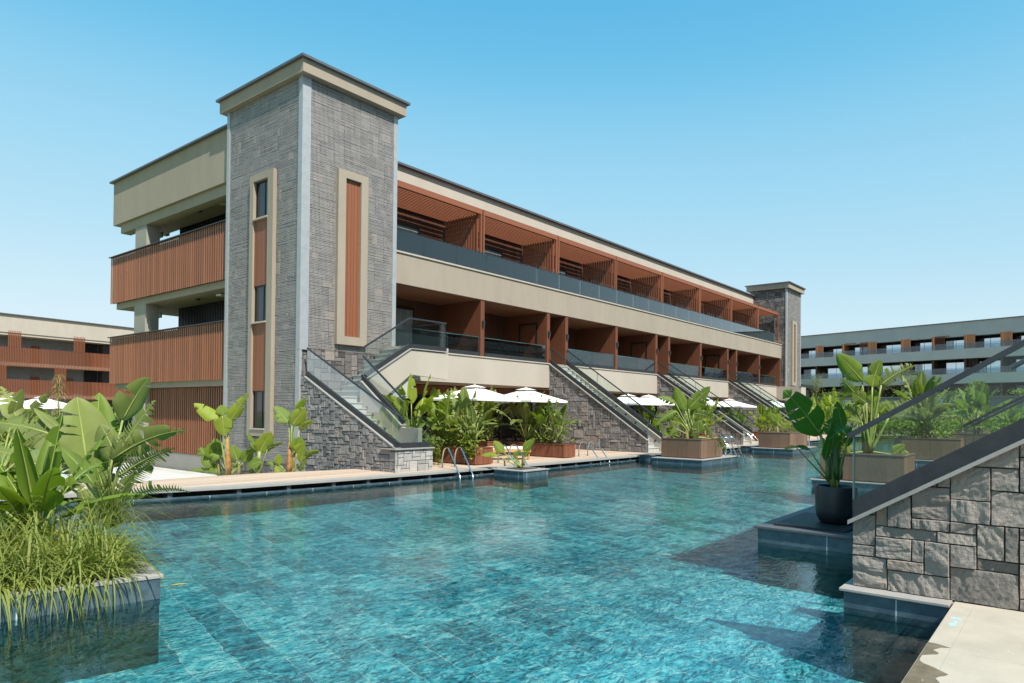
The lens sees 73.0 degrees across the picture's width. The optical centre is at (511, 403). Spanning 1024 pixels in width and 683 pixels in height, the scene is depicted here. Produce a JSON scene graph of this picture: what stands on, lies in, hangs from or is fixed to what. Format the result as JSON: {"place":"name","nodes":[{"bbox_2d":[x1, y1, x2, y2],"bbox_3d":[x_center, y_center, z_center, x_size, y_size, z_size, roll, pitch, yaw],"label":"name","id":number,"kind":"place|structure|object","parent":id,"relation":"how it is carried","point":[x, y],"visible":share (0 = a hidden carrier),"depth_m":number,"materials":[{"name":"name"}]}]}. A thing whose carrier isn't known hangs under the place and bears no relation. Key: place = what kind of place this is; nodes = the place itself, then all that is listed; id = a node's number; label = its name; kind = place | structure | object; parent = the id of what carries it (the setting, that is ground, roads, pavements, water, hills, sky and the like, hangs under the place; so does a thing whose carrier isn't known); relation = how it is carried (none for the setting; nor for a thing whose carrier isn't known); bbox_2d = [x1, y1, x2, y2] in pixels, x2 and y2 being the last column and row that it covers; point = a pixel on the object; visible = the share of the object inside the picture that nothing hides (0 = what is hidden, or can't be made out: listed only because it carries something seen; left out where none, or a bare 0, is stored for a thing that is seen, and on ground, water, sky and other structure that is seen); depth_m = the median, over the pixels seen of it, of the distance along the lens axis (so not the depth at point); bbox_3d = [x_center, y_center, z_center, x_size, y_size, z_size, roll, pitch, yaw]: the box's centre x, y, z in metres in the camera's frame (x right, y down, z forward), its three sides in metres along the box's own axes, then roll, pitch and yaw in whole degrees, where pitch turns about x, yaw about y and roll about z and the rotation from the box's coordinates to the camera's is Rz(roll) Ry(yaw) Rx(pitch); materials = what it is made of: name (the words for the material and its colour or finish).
{"place":"outdoors","nodes":[
{"label":"outdoors","id":0,"kind":"place"},
{"bbox_2d":[0,437,67,468],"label":"lawn","id":1,"kind":"structure","parent":0,"point":[33,452],"depth_m":25.90,"materials":[{"name":"green plant"}]},
{"bbox_2d":[27,395,66,410],"bbox_3d":[-24.505,0.723,35.998,3.000,2.300,3.000,0,-1,39],"label":"umbrella","id":2,"kind":"object","parent":1,"relation":"on","point":[52,404],"visible":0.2,"depth_m":35.60,"materials":[{"name":"white fabric"}]},
{"bbox_2d":[0,413,128,447],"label":"shrub","id":3,"kind":"object","parent":1,"relation":"on","point":[3,439],"visible":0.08,"depth_m":29.02,"materials":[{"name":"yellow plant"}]},
{"bbox_2d":[0,312,133,422],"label":"gallery block","id":4,"kind":"structure","parent":1,"relation":"on","point":[37,354],"depth_m":81.86,"materials":[{"name":"paint"}]},
{"bbox_2d":[45,374,71,426],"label":"plume grass","id":5,"kind":"object","parent":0,"point":[58,394],"depth_m":13.48,"materials":[{"name":"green plant"}]},
{"bbox_2d":[61,466,201,483],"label":"ramp","id":6,"kind":"structure","parent":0,"point":[159,475],"depth_m":24.05,"materials":[{"name":"concrete"}]},
{"bbox_2d":[0,386,51,470],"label":"banana plant","id":7,"kind":"object","parent":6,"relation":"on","point":[11,407],"visible":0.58,"depth_m":16.18,"materials":[{"name":"green plant"}]},
{"bbox_2d":[189,438,252,475],"bbox_3d":[-8.238,1.518,19.500,1.804,1.086,0.375,1,-1,4],"label":"banana sucker","id":8,"kind":"object","parent":6,"relation":"on","point":[211,452],"visible":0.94,"depth_m":19.48,"materials":[{"name":"green plant"}]},
{"bbox_2d":[194,393,248,474],"bbox_3d":[-8.091,0.863,19.197,1.501,2.354,0.398,1,-1,-9],"label":"banana plant","id":9,"kind":"object","parent":6,"relation":"on","point":[223,424],"visible":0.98,"depth_m":19.16,"materials":[{"name":"green plant"}]},
{"bbox_2d":[123,463,221,476],"bbox_3d":[-35.168,2.714,17.761,43.060,0.750,43.100,0,-1,39],"label":"service court","id":10,"kind":"object","parent":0,"point":[181,471],"depth_m":27.05,"materials":[{"name":"concrete"}]},
{"bbox_2d":[247,431,282,473],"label":"banana plant","id":11,"kind":"object","parent":10,"relation":"on","point":[260,443],"visible":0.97,"depth_m":19.27,"materials":[{"name":"green plant"}]},
{"bbox_2d":[107,52,812,475],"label":"hotel building","id":12,"kind":"structure","parent":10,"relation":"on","point":[297,204],"depth_m":27.84,"materials":[{"name":"stone"}]},
{"bbox_2d":[395,305,413,345],"bbox_3d":[-5.095,-3.073,28.496,0.050,2.040,2.800,0,-1,39],"label":"balcony door","id":13,"kind":"structure","parent":12,"relation":"in","point":[404,332],"depth_m":29.18,"materials":[{"name":"grey glass"}]},
{"bbox_2d":[397,222,419,234],"bbox_3d":[-4.954,-6.611,28.655,0.060,1.920,2.980,0,-1,39],"label":"balcony door","id":14,"kind":"structure","parent":12,"relation":"in","point":[400,226],"depth_m":29.34,"materials":[{"name":"glass"}]},
{"bbox_2d":[0,435,845,492],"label":"pool deck","id":15,"kind":"structure","parent":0,"point":[240,479],"depth_m":18.39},
{"bbox_2d":[267,398,319,472],"bbox_3d":[-6.120,0.947,19.421,1.449,2.235,0.383,0,-1,11],"label":"banana plant","id":16,"kind":"object","parent":15,"relation":"on","point":[297,445],"visible":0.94,"depth_m":19.39,"materials":[{"name":"green plant"}]},
{"bbox_2d":[0,448,738,504],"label":"pool gutter","id":17,"kind":"object","parent":15,"relation":"on","point":[227,491],"depth_m":16.66,"materials":[{"name":"black stone"}]},
{"bbox_2d":[300,317,447,472],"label":"corner staircase","id":18,"kind":"structure","parent":15,"relation":"on","point":[358,422],"depth_m":21.16,"materials":[{"name":"grey stone"}]},
{"bbox_2d":[377,373,453,435],"bbox_3d":[-3.160,0.518,23.144,2.468,3.061,3.257,1,-1,-6],"label":"banana plant","id":19,"kind":"object","parent":15,"relation":"on","point":[421,407],"visible":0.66,"depth_m":22.93,"materials":[{"name":"green plant"}]},
{"bbox_2d":[399,401,441,441],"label":"banana plant","id":20,"kind":"object","parent":15,"relation":"on","point":[404,408],"visible":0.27,"depth_m":22.26,"materials":[{"name":"green plant"}]},
{"bbox_2d":[0,436,859,500],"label":"pool coping","id":21,"kind":"object","parent":15,"relation":"on","point":[241,486],"visible":0.73,"depth_m":17.65,"materials":[{"name":"grey stone"}]},
{"bbox_2d":[442,446,474,487],"bbox_3d":[-1.596,1.864,20.511,0.568,1.137,1.778,1,-1,-27],"label":"pool ladder","id":22,"kind":"object","parent":21,"relation":"attached to","point":[453,459],"visible":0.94,"depth_m":20.45,"materials":[{"name":"metal"}]},
{"bbox_2d":[422,423,448,463],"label":"shrub","id":23,"kind":"object","parent":15,"relation":"on","point":[432,443],"visible":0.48,"depth_m":22.07,"materials":[{"name":"green plant"}]},
{"bbox_2d":[432,444,493,464],"bbox_3d":[-1.736,1.670,22.854,2.230,0.540,0.880,0,-1,39],"label":"planter box","id":24,"kind":"object","parent":15,"relation":"on","point":[478,459],"visible":0.68,"depth_m":22.29,"materials":[{"name":"wood"}]},
{"bbox_2d":[421,391,464,445],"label":"banana plant","id":25,"kind":"object","parent":24,"relation":"in","point":[446,407],"visible":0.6,"depth_m":23.31,"materials":[{"name":"green plant"}]},
{"bbox_2d":[435,428,484,447],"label":"shrub","id":26,"kind":"object","parent":24,"relation":"in","point":[457,441],"visible":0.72,"depth_m":22.72,"materials":[{"name":"green plant"}]},
{"bbox_2d":[432,387,497,445],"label":"banana plant","id":27,"kind":"object","parent":24,"relation":"in","point":[463,399],"visible":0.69,"depth_m":22.81,"materials":[{"name":"green plant"}]},
{"bbox_2d":[460,432,481,460],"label":"shrub","id":28,"kind":"object","parent":24,"relation":"in","point":[469,444],"visible":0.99,"depth_m":21.92,"materials":[{"name":"green plant"}]},
{"bbox_2d":[452,406,494,442],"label":"banana plant","id":29,"kind":"object","parent":24,"relation":"in","point":[471,422],"visible":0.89,"depth_m":22.21,"materials":[{"name":"green plant"}]},
{"bbox_2d":[435,440,501,453],"bbox_3d":[-1.876,1.716,26.357,0.780,0.520,3.730,0,-1,39],"label":"planter box","id":30,"kind":"object","parent":15,"relation":"on","point":[486,443],"visible":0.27,"depth_m":26.85,"materials":[{"name":"wood"}]},
{"bbox_2d":[416,387,464,442],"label":"banana plant","id":31,"kind":"object","parent":30,"relation":"in","point":[434,393],"visible":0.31,"depth_m":25.23,"materials":[{"name":"green plant"}]},
{"bbox_2d":[467,400,501,441],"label":"banana plant","id":32,"kind":"object","parent":30,"relation":"in","point":[479,407],"visible":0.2,"depth_m":26.78,"materials":[{"name":"green plant"}]},
{"bbox_2d":[472,386,516,440],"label":"banana plant","id":33,"kind":"object","parent":30,"relation":"in","point":[490,405],"visible":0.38,"depth_m":27.48,"materials":[{"name":"green plant"}]},
{"bbox_2d":[433,384,520,409],"bbox_3d":[-1.374,0.634,25.193,2.400,2.710,2.400,0,-1,39],"label":"umbrella","id":34,"kind":"object","parent":15,"relation":"on","point":[483,395],"visible":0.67,"depth_m":24.84,"materials":[{"name":"white fabric"}]},
{"bbox_2d":[505,387,567,402],"bbox_3d":[0.548,0.679,27.625,2.400,2.710,2.400,0,-1,39],"label":"umbrella","id":35,"kind":"object","parent":15,"relation":"on","point":[523,394],"visible":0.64,"depth_m":27.20,"materials":[{"name":"white fabric"}]},
{"bbox_2d":[508,441,574,457],"bbox_3d":[1.130,1.761,26.774,2.710,0.500,0.780,0,-1,39],"label":"planter box","id":36,"kind":"object","parent":15,"relation":"on","point":[561,450],"visible":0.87,"depth_m":26.12,"materials":[{"name":"wood"}]},
{"bbox_2d":[491,391,556,441],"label":"banana plant","id":37,"kind":"object","parent":36,"relation":"in","point":[523,412],"visible":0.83,"depth_m":26.92,"materials":[{"name":"green plant"}]},
{"bbox_2d":[512,428,573,444],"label":"shrub","id":38,"kind":"object","parent":36,"relation":"in","point":[548,438],"visible":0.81,"depth_m":26.55,"materials":[{"name":"green plant"}]},
{"bbox_2d":[516,396,580,442],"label":"banana plant","id":39,"kind":"object","parent":36,"relation":"in","point":[539,417],"visible":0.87,"depth_m":26.54,"materials":[{"name":"green plant"}]},
{"bbox_2d":[543,408,573,443],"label":"banana plant","id":40,"kind":"object","parent":36,"relation":"in","point":[556,419],"visible":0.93,"depth_m":26.16,"materials":[{"name":"green plant"}]},
{"bbox_2d":[549,348,663,452],"bbox_3d":[4.287,-0.272,31.924,5.278,4.781,1.630,0,-1,39],"label":"outdoor staircase","id":41,"kind":"structure","parent":15,"relation":"on","point":[610,421],"depth_m":31.60,"materials":[{"name":"grey stone"}]},
{"bbox_2d":[618,393,661,405],"bbox_3d":[5.654,0.827,33.718,2.400,2.650,2.400,0,-1,39],"label":"umbrella","id":42,"kind":"object","parent":15,"relation":"on","point":[624,399],"visible":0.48,"depth_m":33.21,"materials":[{"name":"white fabric"}]},
{"bbox_2d":[636,400,670,435],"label":"banana plant","id":43,"kind":"object","parent":15,"relation":"on","point":[645,415],"visible":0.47,"depth_m":33.80,"materials":[{"name":"green plant"}]},
{"bbox_2d":[680,434,718,436],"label":"planter box","id":44,"kind":"object","parent":15,"relation":"on","point":[701,435],"visible":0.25,"depth_m":36.36,"materials":[{"name":"wood"}]},
{"bbox_2d":[686,399,726,434],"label":"banana plant","id":45,"kind":"object","parent":44,"relation":"in","point":[711,408],"visible":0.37,"depth_m":37.31,"materials":[{"name":"green plant"}]},
{"bbox_2d":[657,362,752,444],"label":"outdoor staircase","id":46,"kind":"structure","parent":15,"relation":"on","point":[731,426],"depth_m":40.27,"materials":[{"name":"grey stone"}]},
{"bbox_2d":[721,398,756,407],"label":"umbrella","id":47,"kind":"object","parent":15,"relation":"on","point":[729,401],"visible":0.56,"depth_m":43.76,"materials":[{"name":"white fabric"}]},
{"bbox_2d":[752,431,767,440],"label":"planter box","id":48,"kind":"object","parent":15,"relation":"on","point":[755,434],"visible":0.24,"depth_m":43.59,"materials":[{"name":"wood"}]},
{"bbox_2d":[746,403,775,431],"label":"banana plant","id":49,"kind":"object","parent":48,"relation":"in","point":[761,413],"visible":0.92,"depth_m":44.06,"materials":[{"name":"green plant"}]},
{"bbox_2d":[728,371,808,438],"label":"outdoor staircase","id":50,"kind":"structure","parent":15,"relation":"on","point":[740,392],"depth_m":49.15,"materials":[{"name":"grey stone"}]},
{"bbox_2d":[8,467,862,682],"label":"pool floor","id":51,"kind":"structure","parent":0,"point":[692,608],"depth_m":9.26,"materials":[{"name":"tile"}]},
{"bbox_2d":[0,545,163,682],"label":"planter island","id":52,"kind":"structure","parent":51,"relation":"on","point":[44,651],"depth_m":6.55,"materials":[{"name":"teal tile"}]},
{"bbox_2d":[0,482,96,554],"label":"grass clump","id":53,"kind":"object","parent":52,"relation":"on","point":[24,521],"visible":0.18,"depth_m":7.90,"materials":[{"name":"green plant"}]},
{"bbox_2d":[0,413,145,539],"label":"banana plant","id":54,"kind":"object","parent":52,"relation":"on","point":[41,482],"visible":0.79,"depth_m":7.80,"materials":[{"name":"green plant"}]},
{"bbox_2d":[0,482,184,640],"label":"ground cover grass","id":55,"kind":"structure","parent":52,"relation":"on","point":[96,545],"depth_m":6.76,"materials":[{"name":"green plant"}]},
{"bbox_2d":[0,377,189,535],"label":"banana plant","id":56,"kind":"object","parent":52,"relation":"on","point":[95,421],"visible":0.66,"depth_m":10.67,"materials":[{"name":"green plant"}]},
{"bbox_2d":[55,440,181,558],"bbox_3d":[-5.465,1.242,9.339,2.290,1.662,2.198,0,-1,39],"label":"grass clump","id":57,"kind":"object","parent":52,"relation":"on","point":[111,503],"visible":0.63,"depth_m":9.31,"materials":[{"name":"green plant"}]},
{"bbox_2d":[3,464,633,531],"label":"pool wall","id":58,"kind":"structure","parent":51,"relation":"on","point":[193,510],"depth_m":15.21,"materials":[{"name":"tile"}]},
{"bbox_2d":[6,438,857,510],"bbox_3d":[3.459,2.274,27.901,4.057,0.085,76.294,0,-1,44],"label":"pool rim","id":59,"kind":"object","parent":58,"relation":"on","point":[228,495],"visible":0.43,"depth_m":16.37,"materials":[{"name":"beige tile"}]},
{"bbox_2d":[163,437,857,497],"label":"gutter blocks","id":60,"kind":"structure","parent":58,"relation":"on","point":[238,491],"depth_m":19.19,"materials":[{"name":"stone"}]},
{"bbox_2d":[493,467,549,489],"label":"pool island","id":61,"kind":"structure","parent":51,"relation":"on","point":[522,472],"depth_m":20.46,"materials":[{"name":"teal tile"}]},
{"bbox_2d":[481,438,534,467],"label":"banana shoot","id":62,"kind":"object","parent":61,"relation":"on","point":[500,448],"visible":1,"depth_m":20.78,"materials":[{"name":"green plant"}]},
{"bbox_2d":[651,455,738,471],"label":"pool island","id":63,"kind":"structure","parent":51,"relation":"on","point":[696,461],"depth_m":25.84,"materials":[{"name":"teal tile"}]},
{"bbox_2d":[661,437,721,457],"bbox_3d":[6.976,1.685,26.778,1.660,0.710,1.980,0,-1,39],"label":"planter box","id":64,"kind":"object","parent":63,"relation":"on","point":[688,447],"visible":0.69,"depth_m":26.06,"materials":[{"name":"wood"}]},
{"bbox_2d":[655,386,725,453],"bbox_3d":[6.878,0.666,26.765,2.754,2.679,0.648,1,-1,4],"label":"banana plant","id":65,"kind":"object","parent":64,"relation":"in","point":[680,401],"visible":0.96,"depth_m":26.74,"materials":[{"name":"green plant"}]},
{"bbox_2d":[751,446,815,453],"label":"pool island","id":66,"kind":"structure","parent":51,"relation":"on","point":[774,450],"depth_m":34.09,"materials":[{"name":"teal tile"}]},
{"bbox_2d":[758,431,806,447],"bbox_3d":[13.880,1.827,35.373,1.580,0.750,2.830,0,-1,39],"label":"planter box","id":67,"kind":"object","parent":66,"relation":"on","point":[779,439],"visible":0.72,"depth_m":34.40,"materials":[{"name":"wood"}]},
{"bbox_2d":[769,413,797,431],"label":"banana plant","id":68,"kind":"object","parent":67,"relation":"in","point":[774,418],"visible":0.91,"depth_m":35.66,"materials":[{"name":"green plant"}]},
{"bbox_2d":[754,505,870,598],"bbox_3d":[5.285,2.441,11.288,1.390,1.170,3.560,0,-1,39],"label":"pool pedestal","id":69,"kind":"object","parent":51,"relation":"on","point":[826,569],"visible":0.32,"depth_m":9.94,"materials":[{"name":"teal tile"}]},
{"bbox_2d":[774,512,852,532],"bbox_3d":[4.769,1.809,10.584,1.060,0.063,1.320,0,-1,39],"label":"stone slab","id":70,"kind":"object","parent":69,"relation":"on","point":[806,520],"visible":0.57,"depth_m":10.29,"materials":[{"name":"grey stone"}]},
{"bbox_2d":[815,484,857,524],"bbox_3d":[4.894,1.522,10.446,0.586,0.560,0.586,0,-1,39],"label":"plant pot","id":71,"kind":"object","parent":70,"relation":"on","point":[833,505],"visible":0.84,"depth_m":10.22,"materials":[{"name":"ceramic"}]},
{"bbox_2d":[782,389,852,487],"bbox_3d":[4.614,0.537,10.469,1.173,1.509,0.376,1,-1,1],"label":"potted banana plant","id":72,"kind":"object","parent":71,"relation":"in","point":[811,423],"visible":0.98,"depth_m":10.37,"materials":[{"name":"green plant"}]},
{"bbox_2d":[810,477,922,503],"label":"pool island","id":73,"kind":"structure","parent":51,"relation":"on","point":[867,486],"depth_m":17.44,"materials":[{"name":"teal tile"}]},
{"bbox_2d":[820,451,915,482],"bbox_3d":[9.254,1.623,18.011,1.980,0.690,1.380,0,-1,39],"label":"planter box","id":74,"kind":"object","parent":73,"relation":"on","point":[875,467],"visible":0.56,"depth_m":17.35,"materials":[{"name":"wood"}]},
{"bbox_2d":[836,353,914,453],"bbox_3d":[9.395,0.081,18.031,1.902,2.770,0.558,1,-1,3],"label":"banana plant","id":75,"kind":"object","parent":74,"relation":"in","point":[847,364],"visible":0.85,"depth_m":17.93,"materials":[{"name":"green plant"}]},
{"bbox_2d":[839,578,953,682],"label":"pool ledge","id":76,"kind":"object","parent":51,"relation":"on","point":[888,634],"visible":0.45,"depth_m":6.67,"materials":[{"name":"blue stone"}]},
{"bbox_2d":[915,459,963,466],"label":"pool island","id":77,"kind":"structure","parent":51,"relation":"on","point":[920,462],"depth_m":26.17,"materials":[{"name":"teal tile"}]},
{"bbox_2d":[893,436,966,459],"bbox_3d":[16.156,1.727,26.738,2.230,0.810,1.530,0,-1,39],"label":"planter box","id":78,"kind":"object","parent":77,"relation":"on","point":[933,448],"visible":0.58,"depth_m":26.11,"materials":[{"name":"wood"}]},
{"bbox_2d":[879,370,965,437],"bbox_3d":[16.138,0.059,27.116,2.972,2.792,3.264,0,-1,16],"label":"banana plant","id":79,"kind":"object","parent":78,"relation":"in","point":[926,411],"visible":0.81,"depth_m":26.73,"materials":[{"name":"green plant"}]},
{"bbox_2d":[898,424,963,438],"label":"shrub","id":80,"kind":"object","parent":78,"relation":"in","point":[919,431],"visible":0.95,"depth_m":26.59,"materials":[{"name":"green plant"}]},
{"bbox_2d":[1,438,950,566],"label":"pool water","id":81,"kind":"structure","parent":0,"point":[772,469],"depth_m":17.05,"materials":[{"name":"teal liquid"}]},
{"bbox_2d":[955,429,988,432],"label":"planter box","id":82,"kind":"object","parent":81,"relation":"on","point":[971,431],"visible":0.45,"depth_m":43.84,"materials":[{"name":"wood"}]},
{"bbox_2d":[939,398,998,429],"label":"banana plant","id":83,"kind":"object","parent":82,"relation":"in","point":[962,419],"visible":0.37,"depth_m":44.59,"materials":[{"name":"green plant"}]},
{"bbox_2d":[991,404,1023,424],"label":"banana plant","id":84,"kind":"object","parent":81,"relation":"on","point":[1006,417],"visible":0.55,"depth_m":57.35,"materials":[{"name":"green plant"}]},
{"bbox_2d":[0,0,1023,335],"label":"sky","id":85,"kind":"structure","parent":0,"point":[864,156],"materials":[{"name":"blue"}]},
{"bbox_2d":[819,425,951,437],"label":"terrace","id":86,"kind":"structure","parent":0,"point":[882,436],"depth_m":59.64,"materials":[{"name":"beige stone"}]},
{"bbox_2d":[812,387,850,422],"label":"banana plant","id":87,"kind":"object","parent":86,"relation":"on","point":[828,402],"visible":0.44,"depth_m":63.91,"materials":[{"name":"green plant"}]},
{"bbox_2d":[801,316,1023,397],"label":"hotel block","id":88,"kind":"structure","parent":86,"relation":"on","point":[949,350],"depth_m":102.54,"materials":[{"name":"grey paint"}]},
{"bbox_2d":[881,344,900,353],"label":"window","id":89,"kind":"structure","parent":88,"relation":"in","point":[896,348],"depth_m":107.97,"materials":[{"name":"glass"}]},
{"bbox_2d":[915,363,931,374],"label":"window","id":90,"kind":"structure","parent":88,"relation":"in","point":[918,367],"depth_m":103.78,"materials":[{"name":"glass"}]},
{"bbox_2d":[946,340,963,349],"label":"window","id":91,"kind":"structure","parent":88,"relation":"in","point":[953,344],"depth_m":100.49,"materials":[{"name":"glass"}]},
{"bbox_2d":[946,362,963,373],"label":"window","id":92,"kind":"structure","parent":88,"relation":"in","point":[952,367],"depth_m":100.49,"materials":[{"name":"glass"}]},
{"bbox_2d":[979,360,999,372],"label":"window","id":93,"kind":"structure","parent":88,"relation":"in","point":[995,367],"depth_m":96.50,"materials":[{"name":"glass"}]},
{"bbox_2d":[979,337,1000,347],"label":"window","id":94,"kind":"structure","parent":88,"relation":"in","point":[995,341],"depth_m":96.83,"materials":[{"name":"glass"}]},
{"bbox_2d":[809,395,1023,428],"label":"terrace wall","id":95,"kind":"structure","parent":86,"relation":"on","point":[995,400],"depth_m":92.47,"materials":[{"name":"grey stone"}]},
{"bbox_2d":[902,419,1008,436],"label":"hedge","id":96,"kind":"object","parent":86,"relation":"on","point":[986,426],"visible":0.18,"depth_m":53.26,"materials":[{"name":"green plant"}]},
{"bbox_2d":[853,416,970,437],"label":"hedge","id":97,"kind":"object","parent":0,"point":[895,425],"visible":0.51,"depth_m":52.88,"materials":[{"name":"green plant"}]},
{"bbox_2d":[901,602,1023,682],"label":"deck paving","id":98,"kind":"structure","parent":0,"point":[993,633],"depth_m":5.19,"materials":[{"name":"stone"}]},
{"bbox_2d":[902,642,948,682],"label":"wet patch","id":99,"kind":"object","parent":98,"relation":"on","point":[919,671],"visible":1,"depth_m":4.67,"materials":[{"name":"stone"}]},
{"bbox_2d":[952,433,990,444],"bbox_3d":[23.627,1.907,35.094,2.030,0.780,1.730,0,-1,39],"label":"planter box","id":100,"kind":"object","parent":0,"point":[969,437],"visible":0.33,"depth_m":34.63,"materials":[{"name":"wood"}]},
{"bbox_2d":[942,380,1011,433],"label":"banana plant","id":101,"kind":"object","parent":100,"relation":"in","point":[980,401],"visible":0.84,"depth_m":34.89,"materials":[{"name":"green plant"}]},
{"bbox_2d":[949,601,1023,611],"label":"opposite deck","id":102,"kind":"structure","parent":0,"point":[983,605],"depth_m":6.38,"materials":[{"name":"stone"}]},
{"bbox_2d":[847,340,1023,610],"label":"outdoor staircase","id":103,"kind":"structure","parent":102,"relation":"on","point":[955,534],"depth_m":6.46,"materials":[{"name":"stone"}]},
{"bbox_2d":[962,395,1023,460],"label":"handrail","id":104,"kind":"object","parent":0,"point":[994,411],"depth_m":13.59,"materials":[{"name":"grey metal"}]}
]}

